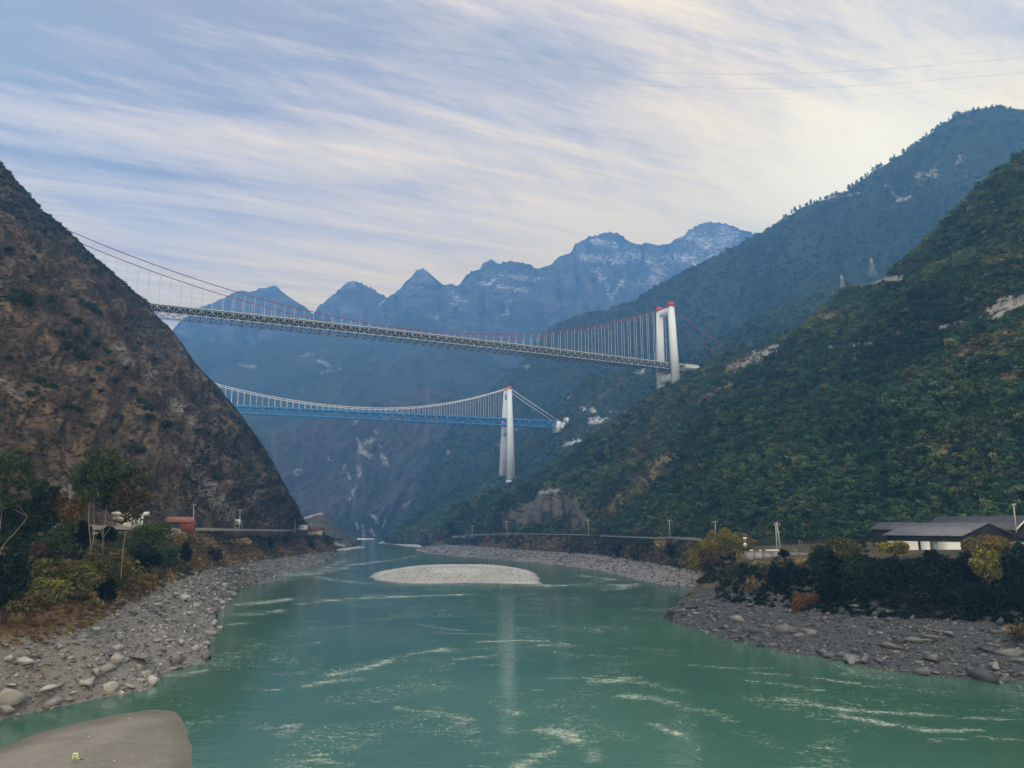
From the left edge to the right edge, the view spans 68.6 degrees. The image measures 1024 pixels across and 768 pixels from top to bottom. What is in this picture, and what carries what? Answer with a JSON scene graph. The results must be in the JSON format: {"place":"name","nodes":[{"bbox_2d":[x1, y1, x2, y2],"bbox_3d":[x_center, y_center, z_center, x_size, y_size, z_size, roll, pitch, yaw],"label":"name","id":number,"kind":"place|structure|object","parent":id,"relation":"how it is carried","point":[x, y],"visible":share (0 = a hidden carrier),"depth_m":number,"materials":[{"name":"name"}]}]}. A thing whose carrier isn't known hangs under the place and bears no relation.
{"place":"outdoors","nodes":[
{"label":"outdoors","id":0,"kind":"place"},
{"bbox_2d":[0,709,192,767],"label":"sandbar","id":1,"kind":"structure","parent":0,"point":[163,732],"depth_m":104.25,"materials":[{"name":"grey sand"}]},
{"bbox_2d":[0,524,293,530],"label":"road","id":2,"kind":"structure","parent":0,"point":[124,528],"depth_m":363.70,"materials":[{"name":"grey asphalt"}]},
{"bbox_2d":[0,522,331,719],"bbox_3d":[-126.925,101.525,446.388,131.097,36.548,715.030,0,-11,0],"label":"river bank","id":3,"kind":"structure","parent":0,"point":[52,672],"depth_m":147.47,"materials":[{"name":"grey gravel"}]},
{"bbox_2d":[0,688,32,705],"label":"boulder","id":4,"kind":"object","parent":3,"relation":"on","point":[10,697],"visible":1,"depth_m":120.97,"materials":[{"name":"grey stone"}]},
{"bbox_2d":[0,544,34,621],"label":"bush","id":5,"kind":"object","parent":3,"relation":"on","point":[13,569],"visible":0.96,"depth_m":134.81,"materials":[{"name":"green plant"}]},
{"bbox_2d":[0,446,38,554],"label":"eucalyptus tree","id":6,"kind":"object","parent":3,"relation":"on","point":[15,459],"visible":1,"depth_m":156.41,"materials":[{"name":"green plant"}]},
{"bbox_2d":[0,493,39,555],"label":"broadleaf tree","id":7,"kind":"object","parent":3,"relation":"on","point":[14,521],"visible":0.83,"depth_m":160.73,"materials":[{"name":"green plant"}]},
{"bbox_2d":[2,586,55,619],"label":"bush","id":8,"kind":"object","parent":3,"relation":"on","point":[32,599],"visible":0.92,"depth_m":134.37,"materials":[{"name":"green plant"}]},
{"bbox_2d":[15,556,57,586],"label":"bush","id":9,"kind":"object","parent":3,"relation":"on","point":[42,567],"visible":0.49,"depth_m":143.57,"materials":[{"name":"green plant"}]},
{"bbox_2d":[18,478,62,549],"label":"broadleaf tree","id":10,"kind":"object","parent":3,"relation":"on","point":[39,501],"visible":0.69,"depth_m":167.50,"materials":[{"name":"green plant"}]},
{"bbox_2d":[28,539,60,565],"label":"bush","id":11,"kind":"object","parent":3,"relation":"on","point":[40,551],"visible":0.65,"depth_m":155.35,"materials":[{"name":"brown plant"}]},
{"bbox_2d":[35,681,65,692],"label":"boulder","id":12,"kind":"object","parent":3,"relation":"on","point":[49,686],"visible":1,"depth_m":128.37,"materials":[{"name":"grey stone"}]},
{"bbox_2d":[29,577,74,611],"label":"bush","id":13,"kind":"object","parent":3,"relation":"on","point":[58,589],"visible":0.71,"depth_m":140.27,"materials":[{"name":"green plant"}]},
{"bbox_2d":[41,694,63,709],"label":"boulder","id":14,"kind":"object","parent":3,"relation":"on","point":[52,700],"visible":1,"depth_m":126.78,"materials":[{"name":"grey stone"}]},
{"bbox_2d":[50,492,69,526],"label":"bush","id":15,"kind":"object","parent":3,"relation":"on","point":[63,500],"visible":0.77,"depth_m":169.74,"materials":[{"name":"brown plant"}]},
{"bbox_2d":[47,517,79,564],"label":"bush","id":16,"kind":"object","parent":3,"relation":"on","point":[63,539],"visible":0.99,"depth_m":155.68,"materials":[{"name":"green plant"}]},
{"bbox_2d":[61,496,88,525],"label":"bush","id":17,"kind":"object","parent":3,"relation":"on","point":[75,506],"visible":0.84,"depth_m":168.78,"materials":[{"name":"brown plant"}]},
{"bbox_2d":[56,558,105,601],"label":"bush","id":18,"kind":"object","parent":3,"relation":"on","point":[78,574],"visible":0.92,"depth_m":147.13,"materials":[{"name":"green plant"}]},
{"bbox_2d":[72,520,92,557],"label":"bush","id":19,"kind":"object","parent":3,"relation":"on","point":[81,535],"visible":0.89,"depth_m":164.11,"materials":[{"name":"green plant"}]},
{"bbox_2d":[0,530,169,610],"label":"bank thicket","id":20,"kind":"object","parent":3,"relation":"on","point":[115,556],"visible":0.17,"depth_m":202.72,"materials":[{"name":"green plant"}]},
{"bbox_2d":[68,447,113,550],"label":"eucalyptus tree","id":21,"kind":"object","parent":3,"relation":"on","point":[90,472],"visible":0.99,"depth_m":164.47,"materials":[{"name":"green plant"}]},
{"bbox_2d":[77,551,114,580],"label":"bush","id":22,"kind":"object","parent":3,"relation":"on","point":[105,565],"visible":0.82,"depth_m":159.15,"materials":[{"name":"green plant"}]},
{"bbox_2d":[96,525,118,547],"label":"bush","id":23,"kind":"object","parent":3,"relation":"on","point":[111,535],"visible":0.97,"depth_m":180.68,"materials":[{"name":"green plant"}]},
{"bbox_2d":[97,577,119,608],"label":"bush","id":24,"kind":"object","parent":3,"relation":"on","point":[107,593],"visible":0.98,"depth_m":152.23,"materials":[{"name":"green plant"}]},
{"bbox_2d":[100,663,117,672],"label":"boulder","id":25,"kind":"object","parent":3,"relation":"on","point":[109,667],"visible":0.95,"depth_m":139.00,"materials":[{"name":"grey stone"}]},
{"bbox_2d":[101,681,121,693],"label":"boulder","id":26,"kind":"object","parent":3,"relation":"on","point":[111,687],"visible":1,"depth_m":136.48,"materials":[{"name":"grey stone"}]},
{"bbox_2d":[93,448,148,557],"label":"eucalyptus tree","id":27,"kind":"object","parent":3,"relation":"on","point":[121,468],"visible":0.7,"depth_m":170.28,"materials":[{"name":"green plant"}]},
{"bbox_2d":[114,556,146,595],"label":"bush","id":28,"kind":"object","parent":3,"relation":"on","point":[128,575],"visible":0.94,"depth_m":173.93,"materials":[{"name":"green plant"}]},
{"bbox_2d":[111,512,149,527],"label":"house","id":29,"kind":"structure","parent":3,"relation":"on","point":[117,517],"depth_m":263.61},
{"bbox_2d":[108,481,157,578],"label":"eucalyptus tree","id":30,"kind":"object","parent":3,"relation":"on","point":[135,506],"visible":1,"depth_m":165.57,"materials":[{"name":"green plant"}]},
{"bbox_2d":[134,573,157,592],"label":"bush","id":31,"kind":"object","parent":3,"relation":"on","point":[147,580],"visible":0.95,"depth_m":183.88,"materials":[{"name":"brown plant"}]},
{"bbox_2d":[129,541,164,573],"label":"bush","id":32,"kind":"object","parent":3,"relation":"on","point":[147,559],"visible":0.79,"depth_m":190.37,"materials":[{"name":"green plant"}]},
{"bbox_2d":[125,518,176,556],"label":"bush","id":33,"kind":"object","parent":3,"relation":"on","point":[145,534],"visible":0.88,"depth_m":199.17,"materials":[{"name":"green plant"}]},
{"bbox_2d":[155,546,179,574],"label":"bush","id":34,"kind":"object","parent":3,"relation":"on","point":[172,555],"visible":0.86,"depth_m":213.43,"materials":[{"name":"green plant"}]},
{"bbox_2d":[0,530,337,648],"bbox_3d":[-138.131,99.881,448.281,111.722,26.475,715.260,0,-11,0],"label":"bank scrub","id":35,"kind":"object","parent":3,"relation":"on","point":[230,553],"visible":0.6,"depth_m":289.12,"materials":[{"name":"brown plant"}]},
{"bbox_2d":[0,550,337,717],"bbox_3d":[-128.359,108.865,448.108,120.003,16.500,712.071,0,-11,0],"label":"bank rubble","id":36,"kind":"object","parent":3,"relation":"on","point":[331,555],"visible":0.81,"depth_m":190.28,"materials":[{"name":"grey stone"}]},
{"bbox_2d":[165,529,190,541],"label":"bush","id":37,"kind":"object","parent":3,"relation":"on","point":[179,535],"visible":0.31,"depth_m":256.20,"materials":[{"name":"green plant"}]},
{"bbox_2d":[172,652,184,665],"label":"boulder","id":38,"kind":"object","parent":3,"relation":"on","point":[177,659],"visible":1,"depth_m":163.30,"materials":[{"name":"grey stone"}]},
{"bbox_2d":[164,517,195,531],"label":"shed","id":39,"kind":"structure","parent":3,"relation":"on","point":[185,524],"depth_m":318.82,"materials":[{"name":"red metal"}]},
{"bbox_2d":[179,542,192,567],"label":"bush","id":40,"kind":"object","parent":3,"relation":"on","point":[186,554],"visible":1,"depth_m":252.76,"materials":[{"name":"green plant"}]},
{"bbox_2d":[205,545,224,559],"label":"bush","id":41,"kind":"object","parent":3,"relation":"on","point":[215,554],"visible":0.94,"depth_m":320.07,"materials":[{"name":"green plant"}]},
{"bbox_2d":[0,167,335,540],"bbox_3d":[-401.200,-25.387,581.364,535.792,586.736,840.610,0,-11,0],"label":"hill","id":42,"kind":"structure","parent":0,"point":[46,426],"depth_m":380.20,"materials":[{"name":"stone"}]},
{"bbox_2d":[0,292,21,302],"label":"shrub","id":43,"kind":"object","parent":42,"relation":"on","point":[14,298],"visible":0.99,"depth_m":311.33,"materials":[{"name":"green plant"}]},
{"bbox_2d":[16,291,38,307],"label":"shrub","id":44,"kind":"object","parent":42,"relation":"on","point":[28,299],"visible":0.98,"depth_m":316.24,"materials":[{"name":"green plant"}]},
{"bbox_2d":[0,160,334,540],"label":"hilltop scrub","id":45,"kind":"object","parent":42,"relation":"on","point":[51,220],"visible":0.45,"depth_m":527.27,"materials":[{"name":"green plant"}]},
{"bbox_2d":[0,163,341,540],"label":"dry scrub","id":46,"kind":"object","parent":42,"relation":"on","point":[125,390],"visible":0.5,"depth_m":391.92,"materials":[{"name":"brown plant"}]},
{"bbox_2d":[306,527,323,534],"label":"house","id":47,"kind":"structure","parent":42,"relation":"on","point":[315,530],"depth_m":686.85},
{"bbox_2d":[303,512,360,546],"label":"spur","id":48,"kind":"structure","parent":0,"point":[327,524],"depth_m":1155.38,"materials":[{"name":"grey stone"}]},
{"bbox_2d":[174,331,535,398],"bbox_3d":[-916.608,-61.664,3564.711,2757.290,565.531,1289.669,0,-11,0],"label":"gorge ridge","id":49,"kind":"structure","parent":0,"point":[287,363],"depth_m":3365.42,"materials":[{"name":"blue stone"}]},
{"bbox_2d":[255,388,475,538],"bbox_3d":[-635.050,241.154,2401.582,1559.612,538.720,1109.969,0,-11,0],"label":"gorge ridge","id":50,"kind":"structure","parent":0,"point":[354,479],"depth_m":2223.39,"materials":[{"name":"blue stone"}]},
{"bbox_2d":[228,348,518,431],"bbox_3d":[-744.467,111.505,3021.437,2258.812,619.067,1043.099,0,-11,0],"label":"gorge ridge","id":51,"kind":"structure","parent":0,"point":[469,374],"depth_m":2941.06,"materials":[{"name":"blue stone"}]},
{"bbox_2d":[366,306,442,346],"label":"pyramid peak","id":52,"kind":"structure","parent":0,"point":[412,317],"depth_m":4034.91,"materials":[{"name":"blue stone"}]},
{"bbox_2d":[370,564,541,584],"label":"gravel island","id":53,"kind":"structure","parent":0,"point":[464,571],"depth_m":468.65,"materials":[{"name":"grey gravel"}]},
{"bbox_2d":[377,565,534,581],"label":"island cobbles","id":54,"kind":"object","parent":53,"relation":"on","point":[480,580],"visible":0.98,"depth_m":457.80,"materials":[{"name":"grey stone"}]},
{"bbox_2d":[172,221,753,346],"bbox_3d":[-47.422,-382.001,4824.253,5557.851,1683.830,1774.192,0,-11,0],"label":"snow mountains","id":55,"kind":"structure","parent":0,"point":[602,271],"depth_m":4675.84,"materials":[{"name":"blue stone"}]},
{"bbox_2d":[0,538,1023,767],"bbox_3d":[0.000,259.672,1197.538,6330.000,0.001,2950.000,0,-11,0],"label":"river","id":56,"kind":"structure","parent":0,"point":[343,659],"depth_m":139.68,"materials":[{"name":"liquid"}]},
{"bbox_2d":[0,0,1023,329],"label":"sky","id":57,"kind":"structure","parent":0,"point":[235,163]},
{"bbox_2d":[500,324,553,341],"bbox_3d":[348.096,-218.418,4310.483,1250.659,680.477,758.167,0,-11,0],"label":"foothill","id":58,"kind":"structure","parent":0,"point":[536,332],"depth_m":4222.16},
{"bbox_2d":[416,535,704,586],"bbox_3d":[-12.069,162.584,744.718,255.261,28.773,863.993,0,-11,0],"label":"river bank","id":59,"kind":"structure","parent":0,"point":[621,561],"depth_m":577.08,"materials":[{"name":"grey stone"}]},
{"bbox_2d":[414,544,705,585],"bbox_3d":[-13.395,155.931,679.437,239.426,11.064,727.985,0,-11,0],"label":"rubble","id":60,"kind":"object","parent":59,"relation":"on","point":[541,551],"visible":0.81,"depth_m":620.16,"materials":[{"name":"stone"}]},
{"bbox_2d":[434,533,751,572],"bbox_3d":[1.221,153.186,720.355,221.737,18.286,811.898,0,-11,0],"label":"roadside scrub","id":61,"kind":"object","parent":59,"relation":"on","point":[491,542],"visible":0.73,"depth_m":681.65,"materials":[{"name":"brown plant"}]},
{"bbox_2d":[454,533,700,540],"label":"road","id":62,"kind":"structure","parent":0,"point":[682,538],"depth_m":653.03,"materials":[{"name":"grey asphalt"}]},
{"bbox_2d":[384,280,849,542],"bbox_3d":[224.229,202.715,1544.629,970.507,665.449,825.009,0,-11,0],"label":"spur","id":63,"kind":"structure","parent":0,"point":[597,418],"depth_m":1518.45,"materials":[{"name":"green plant"}]},
{"bbox_2d":[216,383,558,481],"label":"suspension bridge","id":64,"kind":"structure","parent":63,"relation":"on","point":[506,465],"depth_m":1514.30,"materials":[{"name":"blue metal"}]},
{"bbox_2d":[552,418,568,433],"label":"tunnel portal","id":65,"kind":"object","parent":63,"relation":"on","point":[559,425],"visible":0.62,"depth_m":1583.49,"materials":[{"name":"white concrete"}]},
{"bbox_2d":[381,278,851,544],"bbox_3d":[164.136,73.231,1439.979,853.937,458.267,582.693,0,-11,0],"label":"spur scrub","id":66,"kind":"object","parent":63,"relation":"on","point":[427,510],"visible":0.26,"depth_m":1504.33,"materials":[{"name":"green plant"}]},
{"bbox_2d":[404,108,1023,521],"bbox_3d":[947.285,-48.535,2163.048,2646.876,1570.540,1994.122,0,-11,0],"label":"mountain","id":67,"kind":"structure","parent":0,"point":[944,178],"depth_m":1994.89,"materials":[{"name":"green plant"}]},
{"bbox_2d":[374,104,1023,538],"bbox_3d":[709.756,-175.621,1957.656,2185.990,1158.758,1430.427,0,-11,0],"label":"mountain woods","id":68,"kind":"object","parent":67,"relation":"on","point":[756,264],"visible":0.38,"depth_m":2002.02,"materials":[{"name":"green plant"}]},
{"bbox_2d":[442,158,1023,545],"bbox_3d":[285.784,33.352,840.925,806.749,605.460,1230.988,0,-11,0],"label":"hill","id":69,"kind":"structure","parent":0,"point":[570,511],"depth_m":501.73,"materials":[{"name":"green plant"}]},
{"bbox_2d":[70,231,726,388],"bbox_3d":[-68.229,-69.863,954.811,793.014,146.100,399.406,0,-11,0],"label":"suspension bridge","id":70,"kind":"structure","parent":69,"relation":"on","point":[674,365],"depth_m":946.82,"materials":[{"name":"grey metal"}]},
{"bbox_2d":[433,150,1023,539],"bbox_3d":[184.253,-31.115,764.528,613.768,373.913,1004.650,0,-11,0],"label":"slope trees","id":71,"kind":"object","parent":69,"relation":"on","point":[949,500],"visible":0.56,"depth_m":450.59,"materials":[{"name":"green plant"}]},
{"bbox_2d":[546,249,1023,518],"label":"dry tufts","id":72,"kind":"object","parent":69,"relation":"on","point":[850,312],"visible":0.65,"depth_m":602.72,"materials":[{"name":"brown plant"}]},
{"bbox_2d":[612,192,1023,538],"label":"slope foot scrub","id":73,"kind":"object","parent":69,"relation":"on","point":[900,426],"visible":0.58,"depth_m":404.35,"materials":[{"name":"green plant"}]},
{"bbox_2d":[665,539,1023,683],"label":"river point","id":74,"kind":"structure","parent":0,"point":[873,552],"depth_m":189.55,"materials":[{"name":"stone"}]},
{"bbox_2d":[696,549,725,571],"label":"bush","id":75,"kind":"object","parent":74,"relation":"on","point":[707,558],"visible":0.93,"depth_m":315.50,"materials":[{"name":"brown plant"}]},
{"bbox_2d":[687,527,756,573],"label":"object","id":76,"kind":"object","parent":74,"relation":"on","point":[725,541],"visible":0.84,"depth_m":334.58,"materials":[{"name":"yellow plant"}]},
{"bbox_2d":[723,561,740,579],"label":"bush","id":77,"kind":"object","parent":74,"relation":"on","point":[732,571],"visible":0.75,"depth_m":275.21,"materials":[{"name":"green plant"}]},
{"bbox_2d":[738,561,763,581],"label":"bush","id":78,"kind":"object","parent":74,"relation":"on","point":[746,570],"visible":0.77,"depth_m":261.17,"materials":[{"name":"green plant"}]},
{"bbox_2d":[744,574,760,591],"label":"bush","id":79,"kind":"object","parent":74,"relation":"on","point":[750,584],"visible":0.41,"depth_m":248.88,"materials":[{"name":"brown plant"}]},
{"bbox_2d":[744,551,778,559],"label":"stone wall","id":80,"kind":"structure","parent":74,"relation":"on","point":[750,555],"depth_m":285.02,"materials":[{"name":"white stone"}]},
{"bbox_2d":[754,563,778,576],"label":"bush","id":81,"kind":"object","parent":74,"relation":"on","point":[761,571],"visible":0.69,"depth_m":258.98,"materials":[{"name":"green plant"}]},
{"bbox_2d":[767,556,795,583],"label":"bush","id":82,"kind":"object","parent":74,"relation":"on","point":[776,572],"visible":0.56,"depth_m":248.04,"materials":[{"name":"green plant"}]},
{"bbox_2d":[773,624,797,633],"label":"boulder","id":83,"kind":"object","parent":74,"relation":"on","point":[783,628],"visible":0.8,"depth_m":198.73,"materials":[{"name":"stone"}]},
{"bbox_2d":[781,562,808,584],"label":"bush","id":84,"kind":"object","parent":74,"relation":"on","point":[797,574],"visible":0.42,"depth_m":240.95,"materials":[{"name":"green plant"}]},
{"bbox_2d":[788,590,820,611],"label":"bush","id":85,"kind":"object","parent":74,"relation":"on","point":[799,601],"visible":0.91,"depth_m":216.28,"materials":[{"name":"orange plant"}]},
{"bbox_2d":[806,545,824,572],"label":"bush","id":86,"kind":"object","parent":74,"relation":"on","point":[808,561],"visible":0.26,"depth_m":239.59,"materials":[{"name":"green plant"}]},
{"bbox_2d":[805,544,843,581],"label":"bush","id":87,"kind":"object","parent":74,"relation":"on","point":[828,559],"visible":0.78,"depth_m":230.46,"materials":[{"name":"green plant"}]},
{"bbox_2d":[813,572,860,602],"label":"bush","id":88,"kind":"object","parent":74,"relation":"on","point":[832,588],"visible":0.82,"depth_m":213.73,"materials":[{"name":"green plant"}]},
{"bbox_2d":[664,585,1023,682],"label":"slate rubble","id":89,"kind":"object","parent":74,"relation":"on","point":[878,633],"visible":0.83,"depth_m":184.68,"materials":[{"name":"grey stone"}]},
{"bbox_2d":[825,535,864,559],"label":"bush","id":90,"kind":"object","parent":74,"relation":"on","point":[836,544],"visible":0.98,"depth_m":228.09,"materials":[{"name":"green plant"}]},
{"bbox_2d":[838,554,877,587],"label":"bush","id":91,"kind":"object","parent":74,"relation":"on","point":[851,565],"visible":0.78,"depth_m":219.30,"materials":[{"name":"green plant"}]},
{"bbox_2d":[696,536,1023,624],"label":"bushes","id":92,"kind":"object","parent":74,"relation":"on","point":[916,611],"visible":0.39,"depth_m":207.03,"materials":[{"name":"green plant"}]},
{"bbox_2d":[869,522,914,546],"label":"shed","id":93,"kind":"structure","parent":74,"relation":"on","point":[879,529],"depth_m":277.36,"materials":[{"name":"grey metal"}]},
{"bbox_2d":[874,540,910,557],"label":"bush","id":94,"kind":"object","parent":74,"relation":"on","point":[898,547],"visible":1,"depth_m":219.20,"materials":[{"name":"yellow plant"}]},
{"bbox_2d":[868,555,918,588],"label":"bush","id":95,"kind":"object","parent":74,"relation":"on","point":[887,571],"visible":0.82,"depth_m":210.26,"materials":[{"name":"green plant"}]},
{"bbox_2d":[895,556,934,583],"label":"bush","id":96,"kind":"object","parent":74,"relation":"on","point":[909,565],"visible":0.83,"depth_m":205.50,"materials":[{"name":"green plant"}]},
{"bbox_2d":[911,666,931,674],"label":"boulder","id":97,"kind":"object","parent":74,"relation":"on","point":[925,670],"visible":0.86,"depth_m":155.30,"materials":[{"name":"stone"}]},
{"bbox_2d":[922,549,939,561],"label":"bush","id":98,"kind":"object","parent":74,"relation":"on","point":[926,554],"visible":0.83,"depth_m":205.96,"materials":[{"name":"green plant"}]},
{"bbox_2d":[882,522,1017,549],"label":"shed","id":99,"kind":"structure","parent":74,"relation":"on","point":[936,536],"depth_m":241.01,"materials":[{"name":"grey metal"}]},
{"bbox_2d":[926,554,976,589],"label":"bush","id":100,"kind":"object","parent":74,"relation":"on","point":[944,571],"visible":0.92,"depth_m":198.26,"materials":[{"name":"green plant"}]},
{"bbox_2d":[930,515,1023,539],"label":"shed","id":101,"kind":"structure","parent":74,"relation":"on","point":[1007,523],"depth_m":271.84,"materials":[{"name":"grey metal"}]},
{"bbox_2d":[966,667,999,681],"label":"boulder","id":102,"kind":"object","parent":74,"relation":"on","point":[983,674],"visible":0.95,"depth_m":149.60,"materials":[{"name":"stone"}]},
{"bbox_2d":[968,548,1003,584],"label":"bush","id":103,"kind":"object","parent":74,"relation":"on","point":[987,564],"visible":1,"depth_m":190.40,"materials":[{"name":"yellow plant"}]},
{"bbox_2d":[960,534,1015,559],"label":"bush","id":104,"kind":"object","parent":74,"relation":"on","point":[988,542],"visible":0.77,"depth_m":195.99,"materials":[{"name":"brown plant"}]},
{"bbox_2d":[992,649,1023,655],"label":"boulder","id":105,"kind":"object","parent":74,"relation":"on","point":[1010,652],"visible":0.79,"depth_m":158.54,"materials":[{"name":"stone"}]},
{"bbox_2d":[996,541,1023,584],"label":"bush","id":106,"kind":"object","parent":74,"relation":"on","point":[1012,564],"visible":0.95,"depth_m":188.35,"materials":[{"name":"green plant"}]},
{"bbox_2d":[1002,622,1023,641],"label":"bush","id":107,"kind":"object","parent":74,"relation":"on","point":[1015,631],"visible":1,"depth_m":164.05,"materials":[{"name":"yellow plant"}]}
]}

